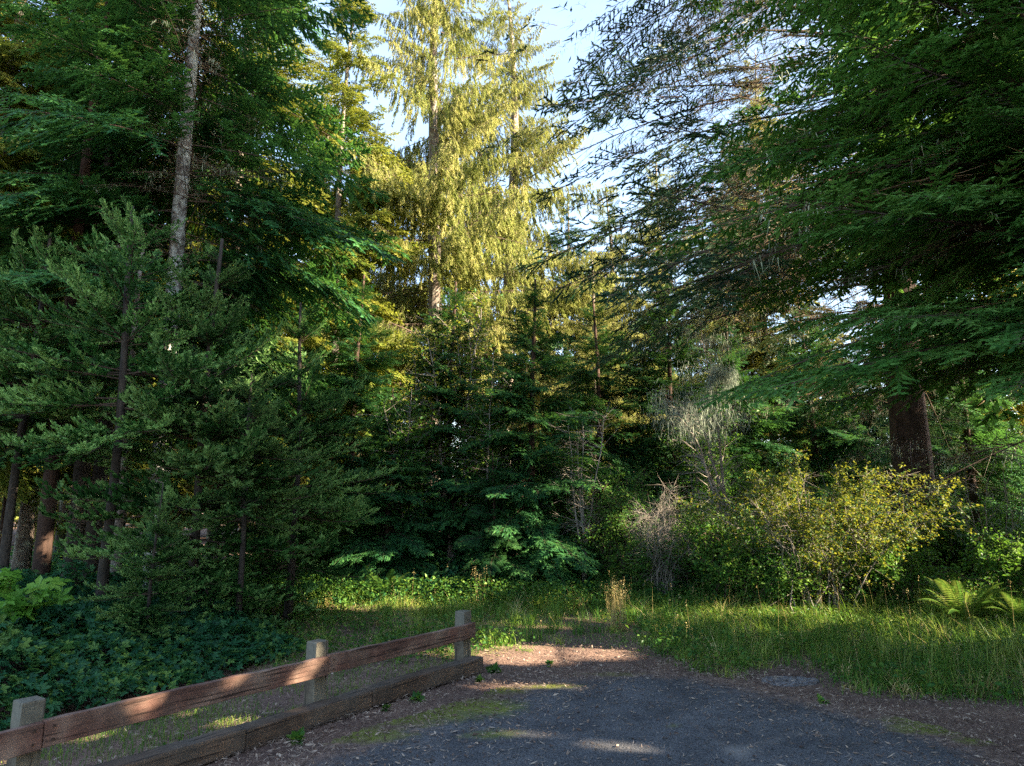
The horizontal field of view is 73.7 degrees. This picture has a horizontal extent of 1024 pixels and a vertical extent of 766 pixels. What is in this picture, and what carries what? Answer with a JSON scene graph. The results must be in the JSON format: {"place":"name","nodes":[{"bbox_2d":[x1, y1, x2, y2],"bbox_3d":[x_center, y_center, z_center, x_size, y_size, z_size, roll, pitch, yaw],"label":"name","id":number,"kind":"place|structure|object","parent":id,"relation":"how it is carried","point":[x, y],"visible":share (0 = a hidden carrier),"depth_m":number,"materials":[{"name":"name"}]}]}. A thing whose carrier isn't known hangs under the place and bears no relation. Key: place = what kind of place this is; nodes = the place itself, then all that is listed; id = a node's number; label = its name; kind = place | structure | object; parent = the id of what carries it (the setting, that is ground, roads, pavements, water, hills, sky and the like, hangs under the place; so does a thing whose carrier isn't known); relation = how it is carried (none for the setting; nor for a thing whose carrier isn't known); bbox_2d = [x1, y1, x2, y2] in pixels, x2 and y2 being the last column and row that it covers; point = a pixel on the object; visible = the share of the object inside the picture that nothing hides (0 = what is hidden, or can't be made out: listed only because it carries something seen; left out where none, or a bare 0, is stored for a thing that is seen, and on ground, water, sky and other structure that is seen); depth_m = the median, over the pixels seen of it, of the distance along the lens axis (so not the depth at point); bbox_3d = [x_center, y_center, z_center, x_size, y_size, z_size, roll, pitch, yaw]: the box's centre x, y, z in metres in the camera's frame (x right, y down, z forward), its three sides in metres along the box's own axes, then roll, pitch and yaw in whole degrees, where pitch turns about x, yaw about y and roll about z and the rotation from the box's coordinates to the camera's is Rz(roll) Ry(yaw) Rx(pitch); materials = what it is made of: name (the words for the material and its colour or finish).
{"place":"outdoors","nodes":[
{"label":"outdoors","id":0,"kind":"place"},
{"bbox_2d":[0,511,1023,765],"bbox_3d":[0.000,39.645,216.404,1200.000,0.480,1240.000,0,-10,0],"label":"ground","id":1,"kind":"structure","parent":0,"point":[988,709],"depth_m":6.30,"materials":[{"name":"soil"}]},
{"bbox_2d":[0,567,75,672],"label":"maple sapling","id":2,"kind":"object","parent":1,"relation":"on","point":[14,604],"visible":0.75,"depth_m":6.68,"materials":[{"name":"green plant"}]},
{"bbox_2d":[0,0,118,544],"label":"bare trunk tree","id":3,"kind":"object","parent":1,"relation":"on","point":[3,512],"visible":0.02,"depth_m":12.71,"materials":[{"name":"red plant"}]},
{"bbox_2d":[0,401,135,546],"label":"distant conifer","id":4,"kind":"object","parent":1,"relation":"on","point":[17,511],"depth_m":24.52,"materials":[{"name":"brown plant"}]},
{"bbox_2d":[52,409,96,562],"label":"bare trunk tree","id":5,"kind":"object","parent":1,"relation":"on","point":[57,537],"depth_m":15.54,"materials":[{"name":"brown plant"}]},
{"bbox_2d":[0,225,155,567],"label":"young spruce","id":6,"kind":"object","parent":1,"relation":"on","point":[11,374],"visible":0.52,"depth_m":9.42,"materials":[{"name":"green plant"}]},
{"bbox_2d":[0,0,161,538],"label":"hemlock tree","id":7,"kind":"object","parent":1,"relation":"on","point":[12,60],"visible":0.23,"depth_m":12.18,"materials":[{"name":"green plant"}]},
{"bbox_2d":[0,0,188,577],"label":"bare trunk tree","id":8,"kind":"object","parent":1,"relation":"on","point":[42,555],"visible":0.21,"depth_m":10.79,"materials":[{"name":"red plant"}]},
{"bbox_2d":[0,1,211,587],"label":"bare trunk tree","id":9,"kind":"object","parent":1,"relation":"on","point":[81,469],"visible":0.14,"depth_m":11.62,"materials":[{"name":"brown plant"}]},
{"bbox_2d":[0,0,217,572],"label":"hemlock tree","id":10,"kind":"object","parent":1,"relation":"on","point":[23,549],"visible":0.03,"depth_m":13.15,"materials":[{"name":"green plant"}]},
{"bbox_2d":[21,19,214,581],"bbox_3d":[-7.375,-3.048,13.067,3.664,14.150,2.946,-4,-11,19],"label":"bare trunk tree","id":11,"kind":"object","parent":1,"relation":"on","point":[98,473],"visible":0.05,"depth_m":12.28,"materials":[{"name":"brown plant"}]},
{"bbox_2d":[0,193,252,621],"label":"young spruce","id":12,"kind":"object","parent":1,"relation":"on","point":[93,435],"visible":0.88,"depth_m":8.50,"materials":[{"name":"green plant"}]},
{"bbox_2d":[65,224,225,628],"label":"bare trunk tree","id":13,"kind":"object","parent":1,"relation":"on","point":[120,523],"visible":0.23,"depth_m":9.48,"materials":[{"name":"brown plant"}]},
{"bbox_2d":[78,484,216,661],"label":"young spruce","id":14,"kind":"object","parent":1,"relation":"on","point":[166,588],"visible":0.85,"depth_m":7.17,"materials":[{"name":"green plant"}]},
{"bbox_2d":[0,559,303,730],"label":"bramble thicket","id":15,"kind":"object","parent":1,"relation":"on","point":[113,678],"visible":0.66,"depth_m":6.55,"materials":[{"name":"green plant"}]},
{"bbox_2d":[109,75,239,532],"bbox_3d":[-14.515,-4.510,31.304,7.887,23.256,7.918,7,-12,-34],"label":"distant conifer","id":16,"kind":"object","parent":1,"relation":"on","point":[183,514],"visible":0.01,"depth_m":28.64,"materials":[{"name":"plant"}]},
{"bbox_2d":[33,238,331,626],"bbox_3d":[-4.087,0.706,9.098,3.567,5.469,3.491,0,-10,0],"label":"young spruce","id":17,"kind":"object","parent":1,"relation":"on","point":[202,459],"visible":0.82,"depth_m":8.51,"materials":[{"name":"green plant"}]},
{"bbox_2d":[0,0,411,587],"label":"hemlock tree","id":18,"kind":"object","parent":1,"relation":"on","point":[212,145],"visible":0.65,"depth_m":11.69,"materials":[{"name":"green plant"}]},
{"bbox_2d":[1,647,479,765],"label":"grass","id":19,"kind":"structure","parent":1,"relation":"on","point":[196,716],"depth_m":5.28,"materials":[{"name":"plant"}]},
{"bbox_2d":[108,0,373,566],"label":"hemlock tree","id":20,"kind":"object","parent":1,"relation":"on","point":[284,73],"visible":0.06,"depth_m":16.56,"materials":[{"name":"green plant"}]},
{"bbox_2d":[0,610,482,765],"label":"wooden barrier","id":21,"kind":"object","parent":1,"relation":"on","point":[28,735],"visible":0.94,"depth_m":4.85,"materials":[{"name":"brown wood"}]},
{"bbox_2d":[169,369,336,643],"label":"young spruce","id":22,"kind":"object","parent":1,"relation":"on","point":[274,497],"visible":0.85,"depth_m":8.54,"materials":[{"name":"green plant"}]},
{"bbox_2d":[186,302,399,619],"bbox_3d":[-3.252,1.168,10.529,3.212,5.032,3.281,-7,-12,34],"label":"young spruce","id":23,"kind":"object","parent":1,"relation":"on","point":[342,513],"visible":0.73,"depth_m":10.37,"materials":[{"name":"green plant"}]},
{"bbox_2d":[286,726,304,745],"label":"weed","id":24,"kind":"object","parent":1,"relation":"on","point":[298,735],"visible":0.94,"depth_m":4.90,"materials":[{"name":"green plant"}]},
{"bbox_2d":[230,491,381,579],"bbox_3d":[-3.918,3.088,13.708,2.475,1.867,3.001,-2,-10,12],"label":"green bush","id":25,"kind":"object","parent":1,"relation":"on","point":[326,556],"visible":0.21,"depth_m":13.36,"materials":[{"name":"green plant"}]},
{"bbox_2d":[238,93,394,538],"bbox_3d":[-8.155,-3.561,28.057,7.563,20.150,6.828,0,-10,0],"label":"distant conifer","id":26,"kind":"object","parent":1,"relation":"on","point":[328,269],"visible":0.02,"depth_m":28.18,"materials":[{"name":"green plant"}]},
{"bbox_2d":[245,0,435,484],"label":"hemlock tree","id":27,"kind":"object","parent":1,"relation":"on","point":[354,111],"visible":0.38,"depth_m":21.17,"materials":[{"name":"green plant"}]},
{"bbox_2d":[317,596,374,624],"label":"grass tuft","id":28,"kind":"object","parent":1,"relation":"on","point":[348,618],"visible":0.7,"depth_m":9.94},
{"bbox_2d":[250,275,443,559],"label":"young hemlock","id":29,"kind":"object","parent":1,"relation":"on","point":[351,461],"visible":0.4,"depth_m":17.44,"materials":[{"name":"green plant"}]},
{"bbox_2d":[281,120,453,466],"bbox_3d":[-5.877,-2.559,27.747,6.765,17.919,7.135,2,-10,-12],"label":"drooping spruce","id":30,"kind":"object","parent":1,"relation":"on","point":[379,279],"visible":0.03,"depth_m":27.20,"materials":[{"name":"green plant"}]},
{"bbox_2d":[315,389,458,602],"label":"young hemlock","id":31,"kind":"object","parent":1,"relation":"on","point":[384,549],"visible":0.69,"depth_m":13.02,"materials":[{"name":"green plant"}]},
{"bbox_2d":[359,562,417,598],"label":"sword fern","id":32,"kind":"object","parent":1,"relation":"on","point":[377,579],"visible":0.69,"depth_m":11.59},
{"bbox_2d":[352,349,451,576],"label":"alder sapling","id":33,"kind":"object","parent":1,"relation":"on","point":[417,431],"visible":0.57,"depth_m":13.54,"materials":[{"name":"green plant"}]},
{"bbox_2d":[409,691,424,702],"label":"weed","id":34,"kind":"object","parent":1,"relation":"on","point":[418,695],"visible":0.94,"depth_m":5.94,"materials":[{"name":"green plant"}]},
{"bbox_2d":[283,0,563,485],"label":"drooping spruce","id":35,"kind":"object","parent":1,"relation":"on","point":[445,171],"visible":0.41,"depth_m":22.75,"materials":[{"name":"green plant"}]},
{"bbox_2d":[343,282,532,576],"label":"young hemlock","id":36,"kind":"object","parent":1,"relation":"on","point":[447,482],"visible":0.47,"depth_m":14.67,"materials":[{"name":"green plant"}]},
{"bbox_2d":[394,287,502,564],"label":"alder sapling","id":37,"kind":"object","parent":1,"relation":"on","point":[441,448],"visible":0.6,"depth_m":14.65,"materials":[{"name":"green plant"}]},
{"bbox_2d":[427,592,475,621],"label":"grass tuft","id":38,"kind":"object","parent":1,"relation":"on","point":[444,608],"visible":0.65,"depth_m":10.12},
{"bbox_2d":[420,300,535,502],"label":"alder sapling","id":39,"kind":"object","parent":1,"relation":"on","point":[471,344],"visible":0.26,"depth_m":15.25,"materials":[{"name":"green plant"}]},
{"bbox_2d":[475,674,484,681],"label":"weed","id":40,"kind":"object","parent":1,"relation":"on","point":[479,678],"visible":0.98,"depth_m":6.58,"materials":[{"name":"green plant"}]},
{"bbox_2d":[442,450,540,602],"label":"young hemlock","id":41,"kind":"object","parent":1,"relation":"on","point":[495,563],"visible":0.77,"depth_m":12.35,"materials":[{"name":"green plant"}]},
{"bbox_2d":[448,335,536,568],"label":"alder sapling","id":42,"kind":"object","parent":1,"relation":"on","point":[484,425],"visible":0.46,"depth_m":13.61,"materials":[{"name":"green plant"}]},
{"bbox_2d":[485,662,501,673],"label":"weed","id":43,"kind":"object","parent":1,"relation":"on","point":[494,667],"visible":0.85,"depth_m":6.98,"materials":[{"name":"green plant"}]},
{"bbox_2d":[360,0,647,480],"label":"drooping spruce","id":44,"kind":"object","parent":1,"relation":"on","point":[543,156],"visible":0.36,"depth_m":27.88,"materials":[{"name":"green plant"}]},
{"bbox_2d":[2,624,1023,765],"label":"needle litter","id":45,"kind":"object","parent":1,"relation":"on","point":[577,677],"visible":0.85,"depth_m":5.53,"materials":[{"name":"plant"}]},
{"bbox_2d":[9,533,1023,607],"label":"undergrowth","id":46,"kind":"object","parent":1,"relation":"on","point":[54,566],"visible":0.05,"depth_m":12.44,"materials":[{"name":"green plant"}]},
{"bbox_2d":[422,279,615,598],"bbox_3d":[0.466,1.535,13.884,4.939,7.620,4.725,0,-10,0],"label":"young hemlock","id":47,"kind":"object","parent":1,"relation":"on","point":[540,522],"visible":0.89,"depth_m":13.46,"materials":[{"name":"green plant"}]},
{"bbox_2d":[497,559,548,585],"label":"sword fern","id":48,"kind":"object","parent":1,"relation":"on","point":[537,571],"visible":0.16,"depth_m":12.38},
{"bbox_2d":[497,229,562,523],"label":"distant conifer","id":49,"kind":"object","parent":1,"relation":"on","point":[541,349],"visible":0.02,"depth_m":37.16,"materials":[{"name":"green plant"}]},
{"bbox_2d":[517,615,544,641],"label":"grass tuft","id":50,"kind":"object","parent":1,"relation":"on","point":[531,636],"visible":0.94,"depth_m":8.61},
{"bbox_2d":[52,556,1023,703],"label":"weeds","id":51,"kind":"object","parent":1,"relation":"on","point":[318,592],"visible":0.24,"depth_m":9.58,"materials":[{"name":"green plant"}]},
{"bbox_2d":[529,544,596,578],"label":"sword fern","id":52,"kind":"object","parent":1,"relation":"on","point":[543,571],"visible":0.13,"depth_m":12.91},
{"bbox_2d":[495,203,639,517],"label":"distant conifer","id":53,"kind":"object","parent":1,"relation":"on","point":[560,344],"visible":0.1,"depth_m":29.83,"materials":[{"name":"green plant"}]},
{"bbox_2d":[133,554,1017,698],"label":"dry stalks","id":54,"kind":"object","parent":1,"relation":"on","point":[727,619],"visible":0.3,"depth_m":8.82,"materials":[{"name":"beige plant"}]},
{"bbox_2d":[548,406,619,581],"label":"dead sapling","id":55,"kind":"object","parent":1,"relation":"on","point":[581,511],"visible":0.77,"depth_m":13.17,"materials":[{"name":"wood"}]},
{"bbox_2d":[534,250,666,500],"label":"drooping spruce","id":56,"kind":"object","parent":1,"relation":"on","point":[575,331],"visible":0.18,"depth_m":24.39,"materials":[{"name":"green plant"}]},
{"bbox_2d":[554,503,648,579],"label":"green bush","id":57,"kind":"object","parent":1,"relation":"on","point":[582,539],"visible":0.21,"depth_m":13.25,"materials":[{"name":"green plant"}]},
{"bbox_2d":[571,553,637,588],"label":"sword fern","id":58,"kind":"object","parent":1,"relation":"on","point":[610,569],"visible":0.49,"depth_m":12.38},
{"bbox_2d":[519,297,690,577],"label":"young hemlock","id":59,"kind":"object","parent":1,"relation":"on","point":[614,451],"visible":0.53,"depth_m":16.48,"materials":[{"name":"green plant"}]},
{"bbox_2d":[600,572,629,631],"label":"grass tuft","id":60,"kind":"object","parent":1,"relation":"on","point":[614,616],"visible":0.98,"depth_m":9.32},
{"bbox_2d":[557,182,674,455],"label":"drooping spruce","id":61,"kind":"object","parent":1,"relation":"on","point":[603,210],"visible":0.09,"depth_m":34.48,"materials":[{"name":"green plant"}]},
{"bbox_2d":[564,463,676,583],"bbox_3d":[2.110,2.715,12.914,2.320,2.416,2.002,0,-10,0],"label":"light green shrub","id":62,"kind":"object","parent":1,"relation":"on","point":[620,509],"visible":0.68,"depth_m":12.75,"materials":[{"name":"green plant"}]},
{"bbox_2d":[618,562,686,593],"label":"sword fern","id":63,"kind":"object","parent":1,"relation":"on","point":[644,582],"visible":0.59,"depth_m":11.75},
{"bbox_2d":[604,523,710,595],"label":"green bush","id":64,"kind":"object","parent":1,"relation":"on","point":[637,565],"visible":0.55,"depth_m":11.89,"materials":[{"name":"green plant"}]},
{"bbox_2d":[641,624,680,650],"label":"grass tuft","id":65,"kind":"object","parent":1,"relation":"on","point":[657,642],"visible":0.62,"depth_m":8.09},
{"bbox_2d":[563,283,761,569],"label":"young hemlock","id":66,"kind":"object","parent":1,"relation":"on","point":[646,387],"visible":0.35,"depth_m":16.73,"materials":[{"name":"green plant"}]},
{"bbox_2d":[617,479,711,601],"bbox_3d":[2.576,2.674,12.086,2.095,2.273,2.345,10,-14,-44],"label":"twiggy bush","id":67,"kind":"object","parent":1,"relation":"on","point":[658,541],"visible":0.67,"depth_m":11.84,"materials":[{"name":"grey plant"}]},
{"bbox_2d":[607,156,754,489],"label":"drooping spruce","id":68,"kind":"object","parent":1,"relation":"on","point":[640,336],"visible":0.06,"depth_m":29.23,"materials":[{"name":"green plant"}]},
{"bbox_2d":[678,610,726,639],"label":"grass tuft","id":69,"kind":"object","parent":1,"relation":"on","point":[710,624],"visible":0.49,"depth_m":8.89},
{"bbox_2d":[640,306,768,540],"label":"lichen tree","id":70,"kind":"object","parent":1,"relation":"on","point":[715,375],"visible":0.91,"depth_m":12.94,"materials":[{"name":"grey plant"}]},
{"bbox_2d":[653,363,760,540],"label":"alder sapling","id":71,"kind":"object","parent":1,"relation":"on","point":[693,480],"visible":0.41,"depth_m":15.30,"materials":[{"name":"green plant"}]},
{"bbox_2d":[673,220,797,489],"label":"drooping spruce","id":72,"kind":"object","parent":1,"relation":"on","point":[753,360],"depth_m":32.55,"materials":[{"name":"green plant"}]},
{"bbox_2d":[663,505,808,606],"bbox_3d":[3.610,2.826,11.210,2.250,1.697,2.728,3,-11,-19],"label":"green bush","id":73,"kind":"object","parent":1,"relation":"on","point":[710,548],"visible":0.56,"depth_m":10.95,"materials":[{"name":"green plant"}]},
{"bbox_2d":[473,0,1023,578],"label":"spruce","id":74,"kind":"object","parent":1,"relation":"on","point":[909,436],"visible":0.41,"depth_m":14.01,"materials":[{"name":"green plant"}]},
{"bbox_2d":[674,318,841,536],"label":"young hemlock","id":75,"kind":"object","parent":1,"relation":"on","point":[756,428],"visible":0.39,"depth_m":17.29,"materials":[{"name":"green plant"}]},
{"bbox_2d":[685,446,832,554],"bbox_3d":[4.852,2.542,13.118,2.302,2.778,2.668,7,-12,-35],"label":"light green shrub","id":76,"kind":"object","parent":1,"relation":"on","point":[743,476],"visible":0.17,"depth_m":13.20,"materials":[{"name":"green plant"}]},
{"bbox_2d":[699,538,828,617],"bbox_3d":[3.848,2.991,10.606,2.046,1.188,1.688,-5,-11,27],"label":"green bush","id":77,"kind":"object","parent":1,"relation":"on","point":[772,584],"visible":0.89,"depth_m":10.25,"materials":[{"name":"green plant"}]},
{"bbox_2d":[695,49,879,504],"bbox_3d":[11.620,-4.591,31.368,7.918,23.256,7.887,4,-11,-22],"label":"distant conifer","id":78,"kind":"object","parent":1,"relation":"on","point":[761,369],"visible":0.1,"depth_m":29.83,"materials":[{"name":"green plant"}]},
{"bbox_2d":[736,459,890,617],"bbox_3d":[4.633,2.355,10.584,2.829,2.436,2.774,0,-10,0],"label":"bare shrub","id":79,"kind":"object","parent":1,"relation":"on","point":[792,546],"visible":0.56,"depth_m":10.18,"materials":[{"name":"brown plant"}]},
{"bbox_2d":[746,300,896,556],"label":"young hemlock","id":80,"kind":"object","parent":1,"relation":"on","point":[820,437],"visible":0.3,"depth_m":17.47,"materials":[{"name":"green plant"}]},
{"bbox_2d":[817,693,830,704],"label":"weed","id":81,"kind":"object","parent":1,"relation":"on","point":[820,698],"visible":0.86,"depth_m":5.86,"materials":[{"name":"green plant"}]},
{"bbox_2d":[673,449,983,612],"bbox_3d":[4.939,2.317,10.946,4.360,2.619,4.189,-6,-12,30],"label":"sunlit bush","id":82,"kind":"object","parent":1,"relation":"on","point":[782,502],"visible":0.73,"depth_m":10.38,"materials":[{"name":"green plant"}]},
{"bbox_2d":[646,0,1023,518],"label":"broad fir","id":83,"kind":"object","parent":1,"relation":"on","point":[907,196],"visible":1,"depth_m":7.59,"materials":[{"name":"green plant"}]},
{"bbox_2d":[811,301,880,491],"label":"distant conifer","id":84,"kind":"object","parent":1,"relation":"on","point":[819,450],"visible":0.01,"depth_m":40.08,"materials":[{"name":"plant"}]},
{"bbox_2d":[791,619,910,676],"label":"grass tuft","id":85,"kind":"object","parent":1,"relation":"on","point":[847,656],"visible":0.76,"depth_m":7.05,"materials":[{"name":"plant"}]},
{"bbox_2d":[838,580,907,612],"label":"sword fern","id":86,"kind":"object","parent":1,"relation":"on","point":[867,598],"visible":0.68,"depth_m":10.06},
{"bbox_2d":[818,279,959,524],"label":"distant conifer","id":87,"kind":"object","parent":1,"relation":"on","point":[879,425],"visible":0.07,"depth_m":27.69,"materials":[{"name":"brown wood"}]},
{"bbox_2d":[823,534,955,609],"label":"green bush","id":88,"kind":"object","parent":1,"relation":"on","point":[896,575],"visible":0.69,"depth_m":10.35,"materials":[{"name":"green plant"}]},
{"bbox_2d":[827,512,957,582],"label":"green bush","id":89,"kind":"object","parent":1,"relation":"on","point":[910,549],"visible":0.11,"depth_m":12.00,"materials":[{"name":"green plant"}]},
{"bbox_2d":[903,562,971,599],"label":"sword fern","id":90,"kind":"object","parent":1,"relation":"on","point":[945,577],"visible":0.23,"depth_m":11.00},
{"bbox_2d":[882,631,1001,685],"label":"grass tuft","id":91,"kind":"object","parent":1,"relation":"on","point":[931,658],"visible":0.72,"depth_m":6.78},
{"bbox_2d":[862,297,1023,549],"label":"young hemlock","id":92,"kind":"object","parent":1,"relation":"on","point":[979,436],"visible":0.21,"depth_m":16.65,"materials":[{"name":"green plant"}]},
{"bbox_2d":[886,486,1023,578],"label":"green bush","id":93,"kind":"object","parent":1,"relation":"on","point":[945,533],"visible":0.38,"depth_m":12.52,"materials":[{"name":"green plant"}]},
{"bbox_2d":[916,576,1019,623],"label":"sword fern","id":94,"kind":"object","parent":1,"relation":"on","point":[956,607],"visible":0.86,"depth_m":9.08,"materials":[{"name":"plant"}]},
{"bbox_2d":[916,109,1023,523],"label":"distant conifer","id":95,"kind":"object","parent":1,"relation":"on","point":[1018,407],"visible":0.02,"depth_m":25.54,"materials":[{"name":"green plant"}]},
{"bbox_2d":[925,421,1023,587],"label":"bare shrub","id":96,"kind":"object","parent":1,"relation":"on","point":[996,508],"visible":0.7,"depth_m":11.43,"materials":[{"name":"plant"}]},
{"bbox_2d":[928,518,1023,609],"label":"green bush","id":97,"kind":"object","parent":1,"relation":"on","point":[1000,563],"visible":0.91,"depth_m":9.67,"materials":[{"name":"green plant"}]},
{"bbox_2d":[949,615,1023,654],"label":"grass tuft","id":98,"kind":"object","parent":1,"relation":"on","point":[991,637],"visible":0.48,"depth_m":7.73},
{"bbox_2d":[983,589,1023,625],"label":"sword fern","id":99,"kind":"object","parent":1,"relation":"on","point":[1015,609],"visible":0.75,"depth_m":8.73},
{"bbox_2d":[2,0,1021,465],"label":"sky","id":100,"kind":"structure","parent":0,"point":[562,68],"materials":[{"name":"white"}]},
{"bbox_2d":[62,563,1023,707],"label":"verge grass","id":101,"kind":"structure","parent":0,"point":[1015,658],"depth_m":8.46,"materials":[{"name":"plant"}]},
{"bbox_2d":[260,668,1023,765],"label":"asphalt","id":102,"kind":"structure","parent":0,"point":[812,750],"depth_m":5.05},
{"bbox_2d":[761,676,819,686],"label":"stone slab","id":103,"kind":"structure","parent":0,"point":[800,678],"depth_m":6.55,"materials":[{"name":"stone"}]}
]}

